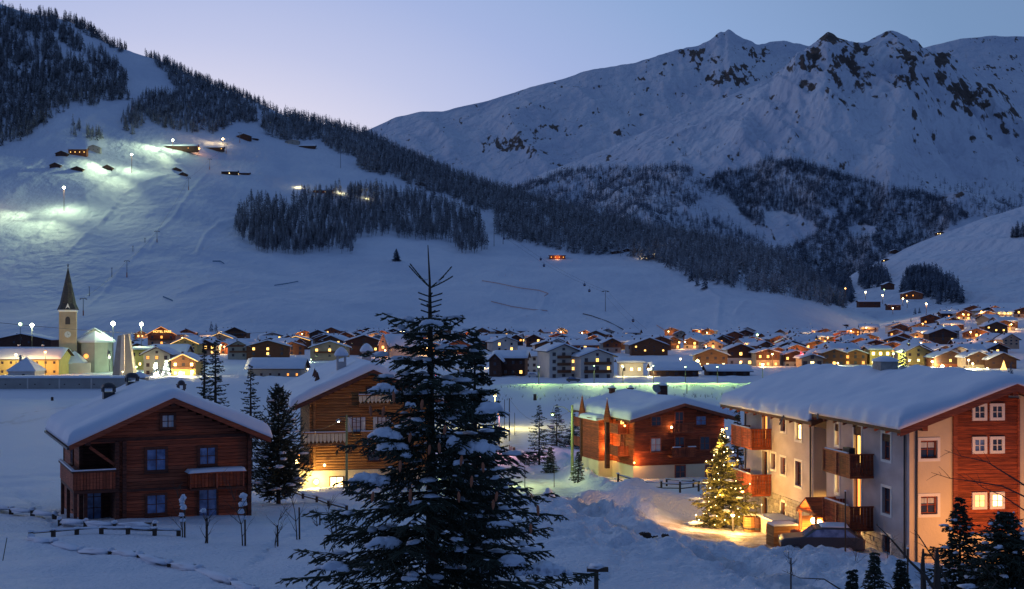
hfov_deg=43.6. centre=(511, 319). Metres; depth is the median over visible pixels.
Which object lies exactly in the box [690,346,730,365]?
village house
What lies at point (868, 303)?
barn
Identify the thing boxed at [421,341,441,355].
village house
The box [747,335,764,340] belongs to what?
village house
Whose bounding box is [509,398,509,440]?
marker pole
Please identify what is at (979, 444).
window
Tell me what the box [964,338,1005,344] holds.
village house
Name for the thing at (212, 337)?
village house
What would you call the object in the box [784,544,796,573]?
shrub
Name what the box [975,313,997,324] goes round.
village house
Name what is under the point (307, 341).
village house
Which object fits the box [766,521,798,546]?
plank box
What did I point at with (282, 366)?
barn
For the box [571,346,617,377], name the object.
village house
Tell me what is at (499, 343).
village house
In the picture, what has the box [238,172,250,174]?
mountain hut
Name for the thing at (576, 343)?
village house
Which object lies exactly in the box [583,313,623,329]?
slope fence
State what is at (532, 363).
village house
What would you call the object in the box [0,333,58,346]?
village house
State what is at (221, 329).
village house
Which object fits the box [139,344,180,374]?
village house
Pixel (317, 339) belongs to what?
village house
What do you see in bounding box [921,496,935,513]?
window
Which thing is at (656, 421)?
window
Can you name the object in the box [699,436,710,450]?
window
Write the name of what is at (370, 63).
sky
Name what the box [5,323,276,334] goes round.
power line
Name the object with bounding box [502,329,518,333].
village house
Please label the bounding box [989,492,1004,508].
window
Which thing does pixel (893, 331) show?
village house
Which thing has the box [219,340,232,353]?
village house
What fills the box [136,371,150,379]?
car
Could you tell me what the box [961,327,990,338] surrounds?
village house
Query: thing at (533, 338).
village house
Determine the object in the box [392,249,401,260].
conifer tree
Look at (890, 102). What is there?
mountain spur
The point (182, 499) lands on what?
sapling
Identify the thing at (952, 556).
spruce tree
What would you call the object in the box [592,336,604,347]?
village house
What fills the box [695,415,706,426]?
window
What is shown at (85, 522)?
fence
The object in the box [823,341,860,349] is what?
village house
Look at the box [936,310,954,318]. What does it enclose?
village house
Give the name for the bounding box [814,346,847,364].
village house
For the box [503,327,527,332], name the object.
village house
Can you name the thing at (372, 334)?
village house
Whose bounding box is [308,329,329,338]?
village house
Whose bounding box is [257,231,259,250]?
larch tree
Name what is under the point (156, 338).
hotel
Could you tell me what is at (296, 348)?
village house
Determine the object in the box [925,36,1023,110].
mountain
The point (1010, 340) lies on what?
village house
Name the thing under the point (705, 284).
conifer tree
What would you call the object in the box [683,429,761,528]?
christmas tree
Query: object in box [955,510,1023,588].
spruce tree
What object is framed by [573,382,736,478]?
timber chalet
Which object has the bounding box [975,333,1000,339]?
village house
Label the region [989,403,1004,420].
window
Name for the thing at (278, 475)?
stone pine
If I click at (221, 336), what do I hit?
village house
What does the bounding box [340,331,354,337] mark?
village house
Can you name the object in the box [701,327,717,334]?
village house
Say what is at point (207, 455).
window
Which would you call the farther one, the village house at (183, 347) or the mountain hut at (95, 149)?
the mountain hut at (95, 149)
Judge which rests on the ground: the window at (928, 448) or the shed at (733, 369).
the shed at (733, 369)
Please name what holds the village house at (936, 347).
on the ground
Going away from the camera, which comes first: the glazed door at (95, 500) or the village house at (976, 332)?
the glazed door at (95, 500)
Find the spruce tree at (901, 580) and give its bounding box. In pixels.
[891,559,912,588]
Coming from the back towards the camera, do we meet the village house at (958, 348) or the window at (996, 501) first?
the village house at (958, 348)
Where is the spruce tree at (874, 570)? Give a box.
[860,552,887,588]
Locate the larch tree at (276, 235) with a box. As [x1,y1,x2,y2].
[275,228,278,250]
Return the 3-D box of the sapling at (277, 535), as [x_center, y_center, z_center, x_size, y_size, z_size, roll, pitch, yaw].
[-10.576,9.516,58.754,1.337,2.400,0.762,0,0,-42]
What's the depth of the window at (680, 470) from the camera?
122.46 m
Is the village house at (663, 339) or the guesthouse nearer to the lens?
the guesthouse
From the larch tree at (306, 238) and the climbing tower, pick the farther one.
the larch tree at (306, 238)
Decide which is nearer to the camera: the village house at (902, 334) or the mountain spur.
the village house at (902, 334)
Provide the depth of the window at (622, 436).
123.82 m
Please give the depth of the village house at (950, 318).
959.56 m
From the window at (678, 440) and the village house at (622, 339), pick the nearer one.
the window at (678, 440)
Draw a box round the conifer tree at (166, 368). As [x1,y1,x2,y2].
[162,360,171,375]
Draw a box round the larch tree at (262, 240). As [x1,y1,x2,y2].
[259,230,263,251]
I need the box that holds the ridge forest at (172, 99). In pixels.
[70,48,276,140]
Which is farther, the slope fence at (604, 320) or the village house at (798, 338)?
the slope fence at (604, 320)
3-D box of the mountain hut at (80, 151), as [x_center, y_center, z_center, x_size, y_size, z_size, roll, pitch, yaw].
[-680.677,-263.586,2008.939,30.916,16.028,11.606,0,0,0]
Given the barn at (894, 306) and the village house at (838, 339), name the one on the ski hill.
the barn at (894, 306)
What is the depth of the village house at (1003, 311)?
1031.09 m
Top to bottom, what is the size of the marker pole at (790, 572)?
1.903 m
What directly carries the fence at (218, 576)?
on the ground
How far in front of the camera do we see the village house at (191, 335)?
963.24 m
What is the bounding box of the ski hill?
[0,4,884,340]
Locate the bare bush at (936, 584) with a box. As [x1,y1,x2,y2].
[782,443,1023,588]
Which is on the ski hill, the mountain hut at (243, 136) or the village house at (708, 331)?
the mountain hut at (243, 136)
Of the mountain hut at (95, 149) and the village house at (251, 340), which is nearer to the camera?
the village house at (251, 340)
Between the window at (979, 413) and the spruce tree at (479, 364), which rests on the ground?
the spruce tree at (479, 364)
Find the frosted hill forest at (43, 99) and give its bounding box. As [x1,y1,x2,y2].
[0,0,129,145]
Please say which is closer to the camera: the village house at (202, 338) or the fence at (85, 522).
the fence at (85, 522)
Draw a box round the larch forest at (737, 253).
[261,104,847,307]
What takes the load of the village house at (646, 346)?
on the ground
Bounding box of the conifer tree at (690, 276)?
[688,268,693,281]
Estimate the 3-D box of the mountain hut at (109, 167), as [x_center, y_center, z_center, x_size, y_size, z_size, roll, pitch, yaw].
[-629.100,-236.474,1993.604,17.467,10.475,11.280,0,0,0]
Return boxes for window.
[68,449,73,465]
[143,446,168,473]
[144,492,168,516]
[159,413,177,430]
[196,445,218,467]
[329,476,343,486]
[350,417,360,432]
[367,446,381,461]
[377,416,385,427]
[620,434,624,445]
[650,437,661,452]
[651,416,662,426]
[674,411,683,429]
[674,436,684,446]
[675,465,685,477]
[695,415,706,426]
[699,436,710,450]
[705,464,713,476]
[783,458,784,473]
[798,423,800,439]
[798,462,800,485]
[885,441,889,459]
[885,488,889,513]
[885,536,889,552]
[921,440,935,457]
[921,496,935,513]
[972,403,986,420]
[972,437,986,453]
[972,492,986,509]
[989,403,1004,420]
[989,436,1004,453]
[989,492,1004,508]
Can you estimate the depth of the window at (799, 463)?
78.53 m
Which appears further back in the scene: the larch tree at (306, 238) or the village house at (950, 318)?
the larch tree at (306, 238)
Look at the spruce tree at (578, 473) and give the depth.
118.09 m
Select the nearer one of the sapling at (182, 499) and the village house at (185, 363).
the sapling at (182, 499)
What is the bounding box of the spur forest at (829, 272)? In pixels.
[514,147,1023,285]
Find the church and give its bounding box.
[57,264,115,372]
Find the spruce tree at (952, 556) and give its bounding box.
[921,497,985,588]
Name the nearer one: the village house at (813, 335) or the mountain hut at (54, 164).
the village house at (813, 335)
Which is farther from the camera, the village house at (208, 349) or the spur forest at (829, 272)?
the spur forest at (829, 272)
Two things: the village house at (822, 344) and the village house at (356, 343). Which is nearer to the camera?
the village house at (822, 344)
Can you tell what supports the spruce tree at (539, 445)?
on the ground
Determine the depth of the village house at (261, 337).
897.85 m
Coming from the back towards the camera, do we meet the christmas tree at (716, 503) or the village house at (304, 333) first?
the village house at (304, 333)
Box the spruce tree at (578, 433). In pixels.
[570,427,579,448]
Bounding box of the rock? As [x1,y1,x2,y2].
[639,531,652,537]
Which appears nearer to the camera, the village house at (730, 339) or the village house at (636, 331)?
the village house at (730, 339)
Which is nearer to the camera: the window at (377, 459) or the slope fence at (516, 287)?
the window at (377, 459)
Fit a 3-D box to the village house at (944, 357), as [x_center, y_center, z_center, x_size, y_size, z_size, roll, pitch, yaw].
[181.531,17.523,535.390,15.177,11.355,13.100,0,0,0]
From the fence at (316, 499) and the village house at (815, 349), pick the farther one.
the village house at (815, 349)
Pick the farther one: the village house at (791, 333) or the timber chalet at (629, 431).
the village house at (791, 333)
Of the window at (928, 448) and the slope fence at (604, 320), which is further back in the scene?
the slope fence at (604, 320)
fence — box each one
[0,504,59,519]
[26,525,181,536]
[26,533,259,588]
[57,516,157,529]
[253,480,348,509]
[482,280,547,295]
[491,301,546,310]
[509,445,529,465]
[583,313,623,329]
[616,472,700,492]
[665,478,717,486]
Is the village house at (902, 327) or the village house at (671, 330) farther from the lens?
the village house at (671, 330)
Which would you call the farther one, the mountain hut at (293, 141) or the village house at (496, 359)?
the mountain hut at (293, 141)
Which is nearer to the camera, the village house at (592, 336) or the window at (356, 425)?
the window at (356, 425)
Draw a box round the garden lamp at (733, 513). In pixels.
[731,509,734,531]
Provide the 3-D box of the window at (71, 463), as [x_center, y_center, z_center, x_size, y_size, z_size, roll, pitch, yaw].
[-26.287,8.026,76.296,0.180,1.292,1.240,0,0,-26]
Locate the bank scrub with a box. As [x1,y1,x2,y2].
[497,383,734,400]
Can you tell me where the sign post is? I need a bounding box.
[587,563,607,588]
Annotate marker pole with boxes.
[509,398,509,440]
[790,556,791,588]
[844,490,845,551]
[906,547,908,577]
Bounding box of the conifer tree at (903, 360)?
[898,348,908,366]
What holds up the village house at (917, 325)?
on the ground
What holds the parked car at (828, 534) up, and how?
on the ground
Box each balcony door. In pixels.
[764,497,766,512]
[765,451,766,473]
[857,435,860,453]
[857,479,860,505]
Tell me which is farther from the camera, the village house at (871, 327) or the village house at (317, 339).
the village house at (871, 327)
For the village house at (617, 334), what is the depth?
926.35 m
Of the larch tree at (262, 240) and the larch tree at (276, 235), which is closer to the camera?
the larch tree at (262, 240)
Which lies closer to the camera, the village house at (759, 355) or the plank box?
the plank box
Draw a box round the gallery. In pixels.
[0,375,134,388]
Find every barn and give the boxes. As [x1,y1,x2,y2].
[244,355,310,376]
[855,300,881,307]
[881,282,894,289]
[884,303,901,309]
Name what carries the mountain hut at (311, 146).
on the ski hill
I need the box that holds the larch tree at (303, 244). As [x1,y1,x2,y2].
[302,234,305,253]
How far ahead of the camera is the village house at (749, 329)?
1137.08 m
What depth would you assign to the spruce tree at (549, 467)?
139.99 m
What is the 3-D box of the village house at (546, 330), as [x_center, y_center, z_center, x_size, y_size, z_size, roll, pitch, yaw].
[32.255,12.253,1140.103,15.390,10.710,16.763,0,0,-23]
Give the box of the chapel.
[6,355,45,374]
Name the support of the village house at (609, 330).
on the ground
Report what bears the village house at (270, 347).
on the ground
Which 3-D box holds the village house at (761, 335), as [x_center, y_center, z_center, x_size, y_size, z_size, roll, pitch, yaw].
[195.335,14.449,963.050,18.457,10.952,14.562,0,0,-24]
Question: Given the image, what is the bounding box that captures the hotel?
[145,326,181,344]
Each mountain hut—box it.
[49,162,62,167]
[55,150,68,155]
[68,147,88,156]
[70,166,85,171]
[88,145,101,152]
[102,164,113,170]
[161,144,198,151]
[203,146,224,151]
[220,170,238,174]
[237,133,251,140]
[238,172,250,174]
[285,139,299,144]
[299,144,316,148]
[312,188,333,193]
[548,253,565,258]
[611,250,623,253]
[890,249,898,253]
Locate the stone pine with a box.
[251,383,314,503]
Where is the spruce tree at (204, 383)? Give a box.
[196,342,211,400]
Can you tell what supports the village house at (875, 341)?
on the ground
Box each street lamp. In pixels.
[336,415,352,489]
[550,405,573,477]
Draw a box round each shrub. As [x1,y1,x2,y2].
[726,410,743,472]
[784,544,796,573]
[847,525,864,562]
[880,531,898,557]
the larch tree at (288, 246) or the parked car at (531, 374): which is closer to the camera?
the parked car at (531, 374)
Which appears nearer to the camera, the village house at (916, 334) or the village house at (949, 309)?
the village house at (916, 334)
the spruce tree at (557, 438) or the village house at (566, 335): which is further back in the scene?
the village house at (566, 335)
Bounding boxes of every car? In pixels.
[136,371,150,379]
[527,373,539,376]
[566,377,579,381]
[778,522,865,550]
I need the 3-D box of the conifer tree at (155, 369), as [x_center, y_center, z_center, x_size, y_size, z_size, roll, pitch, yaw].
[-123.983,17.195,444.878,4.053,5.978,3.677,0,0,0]
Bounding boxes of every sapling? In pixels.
[165,482,189,537]
[199,505,217,542]
[222,467,255,545]
[265,501,292,546]
[278,471,305,539]
[313,507,320,525]
[320,497,336,534]
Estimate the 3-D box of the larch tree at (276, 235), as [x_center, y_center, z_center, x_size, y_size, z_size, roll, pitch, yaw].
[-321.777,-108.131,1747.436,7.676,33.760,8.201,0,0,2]
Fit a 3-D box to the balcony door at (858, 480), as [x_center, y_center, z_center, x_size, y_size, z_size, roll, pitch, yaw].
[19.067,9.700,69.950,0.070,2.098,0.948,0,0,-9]
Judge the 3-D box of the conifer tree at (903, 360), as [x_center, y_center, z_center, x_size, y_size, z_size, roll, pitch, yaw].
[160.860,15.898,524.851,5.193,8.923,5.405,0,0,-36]
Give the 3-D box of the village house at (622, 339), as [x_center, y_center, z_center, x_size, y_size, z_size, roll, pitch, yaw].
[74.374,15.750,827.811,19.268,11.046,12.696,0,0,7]
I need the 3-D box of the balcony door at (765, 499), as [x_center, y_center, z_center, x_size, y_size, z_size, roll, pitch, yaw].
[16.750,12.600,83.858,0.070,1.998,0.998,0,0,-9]
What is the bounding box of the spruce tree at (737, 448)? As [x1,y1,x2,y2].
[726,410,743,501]
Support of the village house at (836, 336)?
on the ground
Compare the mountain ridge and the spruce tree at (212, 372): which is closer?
the spruce tree at (212, 372)
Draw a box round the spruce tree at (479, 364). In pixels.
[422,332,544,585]
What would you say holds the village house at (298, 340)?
on the ground
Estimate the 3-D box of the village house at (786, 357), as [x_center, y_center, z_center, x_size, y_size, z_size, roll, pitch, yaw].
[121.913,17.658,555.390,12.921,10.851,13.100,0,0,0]
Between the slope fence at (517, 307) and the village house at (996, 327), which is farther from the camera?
the slope fence at (517, 307)
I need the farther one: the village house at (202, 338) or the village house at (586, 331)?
the village house at (586, 331)
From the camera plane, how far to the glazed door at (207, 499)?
74.22 m
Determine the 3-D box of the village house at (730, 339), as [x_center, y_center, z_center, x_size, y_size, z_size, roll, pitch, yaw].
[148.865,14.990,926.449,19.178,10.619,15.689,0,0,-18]
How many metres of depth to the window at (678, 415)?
122.55 m
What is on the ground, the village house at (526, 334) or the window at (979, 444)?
the village house at (526, 334)
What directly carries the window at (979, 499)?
in the guesthouse
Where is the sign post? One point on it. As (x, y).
(596, 567)
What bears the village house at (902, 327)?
on the ground
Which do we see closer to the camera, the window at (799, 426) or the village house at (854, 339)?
the window at (799, 426)
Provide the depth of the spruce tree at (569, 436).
186.51 m
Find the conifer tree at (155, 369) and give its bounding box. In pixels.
[151,361,160,375]
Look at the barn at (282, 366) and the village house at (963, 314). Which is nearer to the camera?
the barn at (282, 366)
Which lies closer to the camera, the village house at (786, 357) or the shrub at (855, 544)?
the shrub at (855, 544)
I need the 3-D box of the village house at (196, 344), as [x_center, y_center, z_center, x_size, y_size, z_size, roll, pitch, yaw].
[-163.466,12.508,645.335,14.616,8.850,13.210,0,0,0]
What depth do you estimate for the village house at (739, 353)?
559.95 m
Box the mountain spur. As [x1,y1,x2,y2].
[507,31,1023,290]
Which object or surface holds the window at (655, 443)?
in the timber chalet at (629, 431)
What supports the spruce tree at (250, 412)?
on the ground
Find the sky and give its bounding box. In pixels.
[0,0,1023,130]
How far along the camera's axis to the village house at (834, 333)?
987.35 m
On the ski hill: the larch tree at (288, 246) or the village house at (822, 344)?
the larch tree at (288, 246)
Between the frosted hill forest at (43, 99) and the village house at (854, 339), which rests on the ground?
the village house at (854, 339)
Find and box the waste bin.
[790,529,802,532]
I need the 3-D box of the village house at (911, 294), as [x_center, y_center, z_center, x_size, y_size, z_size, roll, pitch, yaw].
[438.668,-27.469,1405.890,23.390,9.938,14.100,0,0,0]
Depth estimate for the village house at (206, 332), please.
983.61 m
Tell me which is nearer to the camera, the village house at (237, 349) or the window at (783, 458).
the window at (783, 458)
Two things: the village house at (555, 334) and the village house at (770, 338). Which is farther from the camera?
the village house at (555, 334)
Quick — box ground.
[0,303,1023,588]
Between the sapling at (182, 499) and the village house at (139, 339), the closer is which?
the sapling at (182, 499)
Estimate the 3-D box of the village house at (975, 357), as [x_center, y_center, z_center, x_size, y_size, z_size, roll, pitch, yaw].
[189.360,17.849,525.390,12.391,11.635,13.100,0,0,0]
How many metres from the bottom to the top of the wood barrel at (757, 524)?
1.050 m
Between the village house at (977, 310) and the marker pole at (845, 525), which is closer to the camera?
the marker pole at (845, 525)
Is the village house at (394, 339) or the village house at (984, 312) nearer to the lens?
the village house at (394, 339)
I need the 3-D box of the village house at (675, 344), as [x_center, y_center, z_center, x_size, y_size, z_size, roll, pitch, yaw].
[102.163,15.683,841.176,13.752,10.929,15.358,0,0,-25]
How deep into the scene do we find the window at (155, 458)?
72.93 m
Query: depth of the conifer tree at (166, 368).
444.83 m
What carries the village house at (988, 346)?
on the ground
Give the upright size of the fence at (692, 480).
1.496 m
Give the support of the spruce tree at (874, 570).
on the ground
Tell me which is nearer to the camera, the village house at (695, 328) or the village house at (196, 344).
the village house at (196, 344)
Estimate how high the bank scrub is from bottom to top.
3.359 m
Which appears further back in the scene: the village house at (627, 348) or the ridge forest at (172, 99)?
the ridge forest at (172, 99)
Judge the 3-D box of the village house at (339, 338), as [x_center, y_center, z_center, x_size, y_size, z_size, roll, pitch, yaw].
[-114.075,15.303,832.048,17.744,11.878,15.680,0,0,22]
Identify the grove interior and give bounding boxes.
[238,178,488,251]
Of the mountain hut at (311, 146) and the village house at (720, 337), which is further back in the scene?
the mountain hut at (311, 146)
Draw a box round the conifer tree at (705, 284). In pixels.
[701,274,707,288]
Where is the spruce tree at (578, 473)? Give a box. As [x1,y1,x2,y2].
[568,451,584,482]
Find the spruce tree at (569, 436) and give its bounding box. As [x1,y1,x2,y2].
[563,414,579,446]
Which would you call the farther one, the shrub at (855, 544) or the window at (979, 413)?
the window at (979, 413)
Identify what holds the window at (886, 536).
in the guesthouse
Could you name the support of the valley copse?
on the side slope
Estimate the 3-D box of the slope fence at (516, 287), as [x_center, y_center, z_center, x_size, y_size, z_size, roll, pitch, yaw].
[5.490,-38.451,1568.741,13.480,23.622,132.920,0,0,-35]
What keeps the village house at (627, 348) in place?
on the ground
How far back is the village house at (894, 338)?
789.14 m
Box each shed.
[646,361,702,376]
[702,364,753,375]
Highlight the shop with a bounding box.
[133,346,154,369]
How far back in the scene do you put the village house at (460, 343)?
740.01 m
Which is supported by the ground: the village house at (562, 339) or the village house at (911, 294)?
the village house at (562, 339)
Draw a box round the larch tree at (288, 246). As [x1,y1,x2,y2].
[286,236,290,253]
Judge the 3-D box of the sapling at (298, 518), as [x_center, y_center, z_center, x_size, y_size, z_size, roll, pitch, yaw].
[-10.438,8.876,60.142,1.823,3.582,1.455,0,0,-33]
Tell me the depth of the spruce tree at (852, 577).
43.91 m
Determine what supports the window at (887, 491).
in the guesthouse
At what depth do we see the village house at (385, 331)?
1080.99 m
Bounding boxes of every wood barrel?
[743,515,755,531]
[751,516,760,531]
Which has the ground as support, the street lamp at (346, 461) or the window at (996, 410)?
the street lamp at (346, 461)
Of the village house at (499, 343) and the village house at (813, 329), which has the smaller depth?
the village house at (499, 343)
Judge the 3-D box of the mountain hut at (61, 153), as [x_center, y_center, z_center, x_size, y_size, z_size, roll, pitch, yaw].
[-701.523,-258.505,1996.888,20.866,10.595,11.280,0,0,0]
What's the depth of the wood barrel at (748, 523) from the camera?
80.08 m
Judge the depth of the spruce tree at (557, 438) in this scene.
180.78 m
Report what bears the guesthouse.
on the ground
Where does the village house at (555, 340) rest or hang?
on the ground
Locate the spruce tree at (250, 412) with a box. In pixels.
[239,365,267,477]
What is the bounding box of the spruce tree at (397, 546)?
[275,245,599,588]
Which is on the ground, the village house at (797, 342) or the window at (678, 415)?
the village house at (797, 342)
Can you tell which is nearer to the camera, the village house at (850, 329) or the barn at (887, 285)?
the village house at (850, 329)
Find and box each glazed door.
[86,484,102,518]
[197,489,218,515]
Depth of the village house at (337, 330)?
1142.20 m
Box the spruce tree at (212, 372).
[200,337,229,406]
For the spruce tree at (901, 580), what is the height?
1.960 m
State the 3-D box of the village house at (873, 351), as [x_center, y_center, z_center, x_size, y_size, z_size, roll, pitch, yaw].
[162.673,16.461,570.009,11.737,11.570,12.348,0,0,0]
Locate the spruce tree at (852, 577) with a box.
[844,569,858,588]
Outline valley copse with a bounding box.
[835,221,1023,304]
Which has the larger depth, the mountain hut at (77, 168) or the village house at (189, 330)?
the mountain hut at (77, 168)
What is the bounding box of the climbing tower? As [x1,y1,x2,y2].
[112,334,136,374]
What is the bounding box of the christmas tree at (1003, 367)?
[1001,361,1006,369]
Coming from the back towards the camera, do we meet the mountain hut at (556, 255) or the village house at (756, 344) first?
the mountain hut at (556, 255)
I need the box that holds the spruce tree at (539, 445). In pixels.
[520,406,555,464]
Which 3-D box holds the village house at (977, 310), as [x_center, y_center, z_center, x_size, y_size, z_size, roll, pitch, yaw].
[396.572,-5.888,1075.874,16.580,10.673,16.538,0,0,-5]
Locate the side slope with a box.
[834,206,1023,318]
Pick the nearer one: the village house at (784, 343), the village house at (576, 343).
the village house at (784, 343)
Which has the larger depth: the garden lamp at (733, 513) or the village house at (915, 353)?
the village house at (915, 353)
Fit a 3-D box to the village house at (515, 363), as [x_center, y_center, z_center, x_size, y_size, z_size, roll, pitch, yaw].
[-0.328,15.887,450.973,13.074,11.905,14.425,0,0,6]
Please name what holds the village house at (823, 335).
on the ground
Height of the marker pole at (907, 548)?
1.830 m
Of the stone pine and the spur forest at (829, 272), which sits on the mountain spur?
the spur forest at (829, 272)
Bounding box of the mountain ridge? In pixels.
[369,29,808,188]
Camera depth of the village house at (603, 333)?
1014.05 m
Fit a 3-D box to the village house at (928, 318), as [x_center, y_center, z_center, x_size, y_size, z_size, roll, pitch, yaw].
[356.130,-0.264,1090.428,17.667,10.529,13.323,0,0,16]
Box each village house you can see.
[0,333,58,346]
[0,345,74,374]
[132,338,147,343]
[132,341,148,346]
[133,330,151,338]
[134,339,147,344]
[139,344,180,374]
[152,342,194,352]
[168,351,206,375]
[170,336,203,353]
[179,328,199,334]
[181,333,198,337]
[193,335,216,338]
[197,338,222,354]
[198,336,213,340]
[199,331,215,336]
[211,332,236,340]
[216,327,229,331]
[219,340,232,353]
[223,327,250,337]
[225,337,255,343]
[225,339,250,359]
[244,339,291,359]
[257,334,277,339]
[258,331,283,337]
[272,337,305,343]
[283,340,306,354]
[288,335,312,349]
[294,329,309,337]
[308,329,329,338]
[308,340,351,360]
[311,333,324,343]
[313,333,335,343]
[319,334,347,342]
[323,327,346,333]
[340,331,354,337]
[344,334,379,354]
[353,331,365,335]
[365,331,381,336]
[373,334,381,338]
[377,329,391,333]
[378,333,389,356]
[385,328,398,331]
[385,332,420,356]
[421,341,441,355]
[447,339,472,353]
[466,334,489,348]
[474,327,496,333]
[485,336,519,351]
[486,352,504,376]
[488,333,511,338]
[489,327,503,333]
[491,348,530,375]
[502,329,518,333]
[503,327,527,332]
[511,333,524,345]
[522,331,539,343]
[525,333,546,346]
[528,349,536,371]
[530,339,549,349]
[533,341,580,377]
[537,328,559,333]
[545,336,574,339]
[549,332,561,336]
[549,338,564,342]
[555,337,567,341]
[556,334,579,338]
[557,327,567,333]
[566,338,600,347]
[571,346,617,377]
[579,329,593,333]
[584,334,602,339]
[586,330,610,336]
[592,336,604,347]
[599,328,614,333]
[599,337,622,352]
[609,332,634,336]
[612,336,641,349]
[614,357,646,375]
[622,328,642,334]
[623,338,639,353]
[628,337,669,355]
[649,335,672,349]
[663,327,679,335]
[663,335,681,348]
[672,329,684,338]
[681,331,701,339]
[682,336,705,348]
[684,334,709,342]
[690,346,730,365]
[691,325,705,333]
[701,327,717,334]
[701,338,727,350]
[710,333,734,344]
[710,334,729,345]
[720,342,754,364]
[721,330,744,342]
[732,337,756,344]
[734,327,755,332]
[736,329,754,336]
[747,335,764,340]
[747,340,775,348]
[749,346,782,365]
[756,332,786,337]
[762,334,788,343]
[769,345,785,351]
[774,328,789,334]
[774,337,789,343]
[774,339,807,345]
[776,340,793,346]
[780,348,803,365]
[782,342,810,351]
[785,331,801,336]
[788,328,811,333]
[791,335,814,341]
[793,351,825,366]
[796,333,817,339]
[801,327,819,331]
[801,339,823,348]
[806,345,824,353]
[810,331,833,341]
[814,341,844,347]
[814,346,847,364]
[815,328,836,331]
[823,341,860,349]
[831,331,842,340]
[834,332,849,340]
[834,334,852,341]
[837,327,861,334]
[840,334,869,340]
[843,347,869,364]
[845,336,865,342]
[856,338,886,344]
[856,343,869,350]
[857,333,880,339]
[858,323,879,333]
[861,344,893,364]
[879,335,907,341]
[880,340,903,356]
[884,321,909,333]
[886,328,902,335]
[890,323,908,330]
[891,342,933,358]
[895,343,932,365]
[896,332,912,338]
[900,290,922,298]
[902,340,928,342]
[905,337,932,342]
[906,331,922,337]
[908,322,930,329]
[909,326,933,332]
[913,341,938,347]
[919,313,940,323]
[921,327,958,343]
[923,348,959,366]
[930,344,949,351]
[933,324,961,336]
[935,316,963,321]
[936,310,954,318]
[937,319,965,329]
[940,307,957,310]
[947,345,970,352]
[948,337,973,344]
[949,342,987,352]
[951,309,972,319]
[955,349,988,367]
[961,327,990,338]
[963,304,978,315]
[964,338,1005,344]
[970,306,990,316]
[974,310,999,320]
[974,342,1010,352]
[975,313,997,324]
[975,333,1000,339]
[977,321,1009,333]
[981,319,1016,330]
[981,350,1019,368]
[988,315,1019,327]
[989,307,1014,316]
[993,333,1021,348]
[1014,307,1023,317]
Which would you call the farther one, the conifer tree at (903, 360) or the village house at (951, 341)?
the village house at (951, 341)
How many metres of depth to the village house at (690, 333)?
990.83 m
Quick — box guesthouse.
[719,356,1023,562]
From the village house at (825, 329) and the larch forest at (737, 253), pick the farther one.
the larch forest at (737, 253)
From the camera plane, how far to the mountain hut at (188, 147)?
2176.54 m
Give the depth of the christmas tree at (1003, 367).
499.40 m
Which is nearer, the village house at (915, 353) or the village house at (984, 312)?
the village house at (915, 353)
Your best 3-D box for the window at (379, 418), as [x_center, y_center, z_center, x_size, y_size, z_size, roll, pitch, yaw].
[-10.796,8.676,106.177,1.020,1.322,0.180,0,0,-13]
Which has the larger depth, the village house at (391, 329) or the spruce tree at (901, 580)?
the village house at (391, 329)
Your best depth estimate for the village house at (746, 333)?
1091.47 m
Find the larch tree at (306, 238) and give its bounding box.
[305,233,308,247]
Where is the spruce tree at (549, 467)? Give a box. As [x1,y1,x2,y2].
[541,447,559,472]
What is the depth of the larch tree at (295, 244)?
1747.17 m
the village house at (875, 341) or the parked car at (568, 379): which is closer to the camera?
the parked car at (568, 379)
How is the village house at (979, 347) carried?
on the ground
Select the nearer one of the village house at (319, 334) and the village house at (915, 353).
the village house at (915, 353)
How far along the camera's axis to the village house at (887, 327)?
1035.75 m
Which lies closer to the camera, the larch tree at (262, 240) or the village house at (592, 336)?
the village house at (592, 336)
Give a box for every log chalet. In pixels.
[44,372,272,519]
[280,343,449,488]
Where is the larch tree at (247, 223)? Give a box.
[245,212,248,230]
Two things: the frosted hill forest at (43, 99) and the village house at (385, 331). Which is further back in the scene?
the frosted hill forest at (43, 99)
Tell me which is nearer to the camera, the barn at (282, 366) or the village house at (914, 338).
the barn at (282, 366)
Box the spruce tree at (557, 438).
[545,404,570,446]
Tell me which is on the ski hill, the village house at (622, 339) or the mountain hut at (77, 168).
the mountain hut at (77, 168)
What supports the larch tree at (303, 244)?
on the ski hill
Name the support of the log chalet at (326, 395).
on the ground
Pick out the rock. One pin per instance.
(645, 534)
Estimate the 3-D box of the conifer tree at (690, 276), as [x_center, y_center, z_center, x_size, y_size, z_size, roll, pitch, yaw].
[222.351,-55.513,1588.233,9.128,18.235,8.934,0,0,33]
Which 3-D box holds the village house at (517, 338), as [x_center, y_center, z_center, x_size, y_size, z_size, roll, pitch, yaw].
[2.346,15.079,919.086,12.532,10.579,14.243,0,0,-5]
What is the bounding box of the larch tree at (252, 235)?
[250,224,253,244]
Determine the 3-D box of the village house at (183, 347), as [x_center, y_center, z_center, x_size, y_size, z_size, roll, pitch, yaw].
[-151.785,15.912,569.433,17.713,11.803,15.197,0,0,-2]
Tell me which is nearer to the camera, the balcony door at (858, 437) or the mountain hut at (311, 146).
the balcony door at (858, 437)
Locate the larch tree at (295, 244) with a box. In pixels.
[293,234,296,249]

